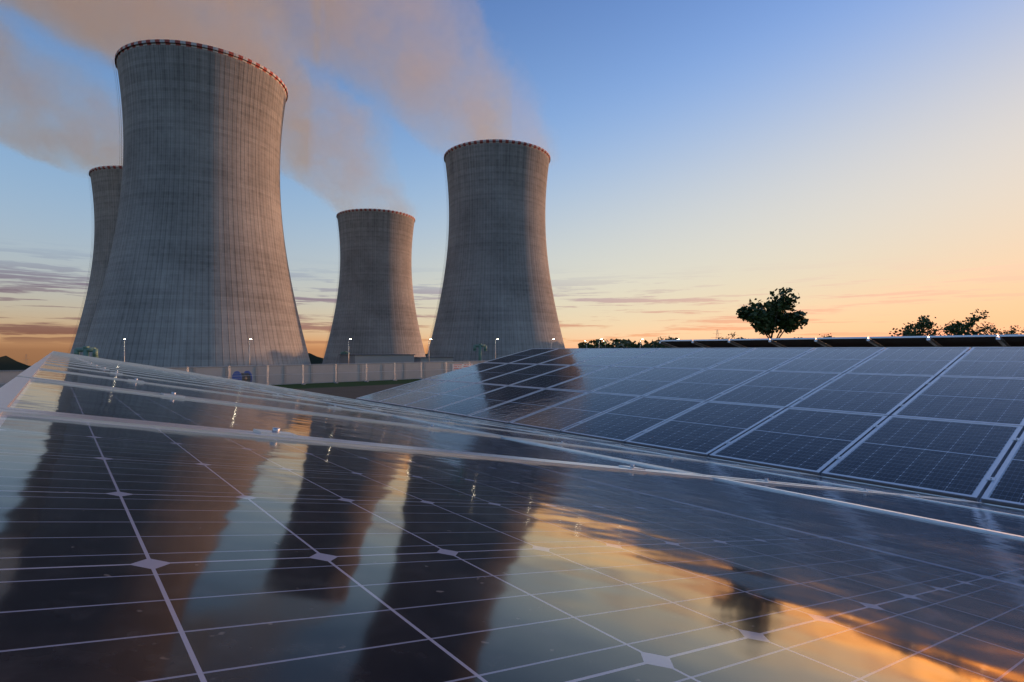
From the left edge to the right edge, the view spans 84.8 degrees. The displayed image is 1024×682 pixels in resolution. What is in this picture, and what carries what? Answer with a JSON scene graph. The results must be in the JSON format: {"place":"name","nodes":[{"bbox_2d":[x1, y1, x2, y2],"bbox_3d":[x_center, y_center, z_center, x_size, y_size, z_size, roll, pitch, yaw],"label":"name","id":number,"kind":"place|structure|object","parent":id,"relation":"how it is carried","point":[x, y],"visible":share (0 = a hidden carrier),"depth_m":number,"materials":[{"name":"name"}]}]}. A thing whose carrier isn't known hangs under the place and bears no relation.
{"place":"outdoors","nodes":[
{"label":"outdoors","id":0,"kind":"place"},
{"bbox_2d":[232,371,251,381],"bbox_3d":[-27.900,3.884,57.946,1.600,1.600,1.300,-1,-1,30],"label":"cable drum","id":1,"kind":"object","parent":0,"point":[242,376],"visible":0.39,"depth_m":57.61,"materials":[{"name":"blue"}]},
{"bbox_2d":[268,378,425,398],"bbox_3d":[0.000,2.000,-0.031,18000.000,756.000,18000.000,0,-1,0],"label":"ground","id":2,"kind":"structure","parent":0,"point":[353,390],"depth_m":50.56,"materials":[{"name":"green plant"}]},
{"bbox_2d":[74,346,98,357],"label":"vent","id":3,"kind":"object","parent":2,"relation":"on","point":[85,350],"visible":0.53,"depth_m":174.53,"materials":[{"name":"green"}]},
{"bbox_2d":[70,166,122,354],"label":"tower","id":4,"kind":"structure","parent":2,"relation":"on","point":[106,185],"depth_m":336.55,"materials":[{"name":"concrete"}]},
{"bbox_2d":[81,39,310,367],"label":"tower","id":5,"kind":"structure","parent":2,"relation":"on","point":[197,273],"depth_m":210.38,"materials":[{"name":"concrete"}]},
{"bbox_2d":[0,353,426,370],"bbox_3d":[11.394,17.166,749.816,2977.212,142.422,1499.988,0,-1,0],"label":"woods","id":6,"kind":"object","parent":2,"relation":"on","point":[7,363],"visible":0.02,"depth_m":1123.29,"materials":[{"name":"green plant"}]},
{"bbox_2d":[0,361,485,385],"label":"perimeter wall","id":7,"kind":"structure","parent":2,"relation":"on","point":[274,376],"depth_m":66.31,"materials":[{"name":"concrete"}]},
{"bbox_2d":[452,364,472,370],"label":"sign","id":8,"kind":"object","parent":7,"relation":"attached to","point":[454,366],"visible":0.57,"depth_m":77.72,"materials":[{"name":"white"}]},
{"bbox_2d":[0,360,489,386],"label":"fence","id":9,"kind":"object","parent":2,"relation":"on","point":[284,371],"visible":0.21,"depth_m":59.17,"materials":[{"name":"silver metal"}]},
{"bbox_2d":[124,338,605,364],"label":"street lamps","id":10,"kind":"object","parent":2,"relation":"on","point":[348,349],"visible":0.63,"depth_m":114.78,"materials":[{"name":"grey metal"}]},
{"bbox_2d":[322,209,425,363],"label":"tower","id":11,"kind":"structure","parent":2,"relation":"on","point":[375,311],"depth_m":441.29,"materials":[{"name":"concrete"}]},
{"bbox_2d":[339,354,453,363],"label":"plant sheds","id":12,"kind":"object","parent":2,"relation":"on","point":[374,358],"visible":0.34,"depth_m":244.85,"materials":[{"name":"grey"}]},
{"bbox_2d":[473,344,486,360],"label":"vent","id":13,"kind":"object","parent":2,"relation":"on","point":[479,346],"visible":0.94,"depth_m":267.34,"materials":[{"name":"green"}]},
{"bbox_2d":[425,139,564,361],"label":"tower","id":14,"kind":"structure","parent":2,"relation":"on","point":[497,285],"depth_m":309.82,"materials":[{"name":"concrete"}]},
{"bbox_2d":[0,351,1023,681],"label":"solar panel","id":15,"kind":"object","parent":2,"relation":"on","point":[164,525],"visible":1,"depth_m":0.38,"materials":[{"name":"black glass"}]},
{"bbox_2d":[356,347,1023,508],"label":"solar panels","id":16,"kind":"object","parent":2,"relation":"on","point":[945,421],"visible":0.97,"depth_m":6.86,"materials":[{"name":"blue glass"}]},
{"bbox_2d":[578,337,802,347],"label":"hedge line","id":17,"kind":"object","parent":2,"relation":"on","point":[624,343],"visible":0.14,"depth_m":344.54,"materials":[{"name":"green plant"}]},
{"bbox_2d":[718,332,737,338],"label":"tree","id":18,"kind":"object","parent":2,"relation":"on","point":[734,334],"visible":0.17,"depth_m":314.58,"materials":[{"name":"green plant"}]},
{"bbox_2d":[736,287,808,337],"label":"tree","id":19,"kind":"object","parent":2,"relation":"on","point":[770,318],"visible":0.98,"depth_m":147.45,"materials":[{"name":"green plant"}]},
{"bbox_2d":[659,334,1023,347],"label":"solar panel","id":20,"kind":"object","parent":2,"relation":"on","point":[1011,340],"visible":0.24,"depth_m":12.15,"materials":[{"name":"black metal"}]},
{"bbox_2d":[889,315,945,335],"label":"tree","id":21,"kind":"object","parent":2,"relation":"on","point":[924,323],"visible":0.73,"depth_m":228.92,"materials":[{"name":"green plant"}]},
{"bbox_2d":[942,309,995,334],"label":"tree","id":22,"kind":"object","parent":2,"relation":"on","point":[953,328],"visible":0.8,"depth_m":235.62,"materials":[{"name":"green plant"}]},
{"bbox_2d":[985,325,1023,334],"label":"tree","id":23,"kind":"object","parent":2,"relation":"on","point":[1014,330],"visible":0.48,"depth_m":260.32,"materials":[{"name":"green plant"}]},
{"bbox_2d":[0,0,1023,365],"label":"sky","id":24,"kind":"structure","parent":0,"point":[864,159],"materials":[{"name":"blue"}]},
{"bbox_2d":[651,335,677,347],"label":"tree","id":25,"kind":"object","parent":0,"point":[656,344],"visible":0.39,"depth_m":299.33,"materials":[{"name":"green plant"}]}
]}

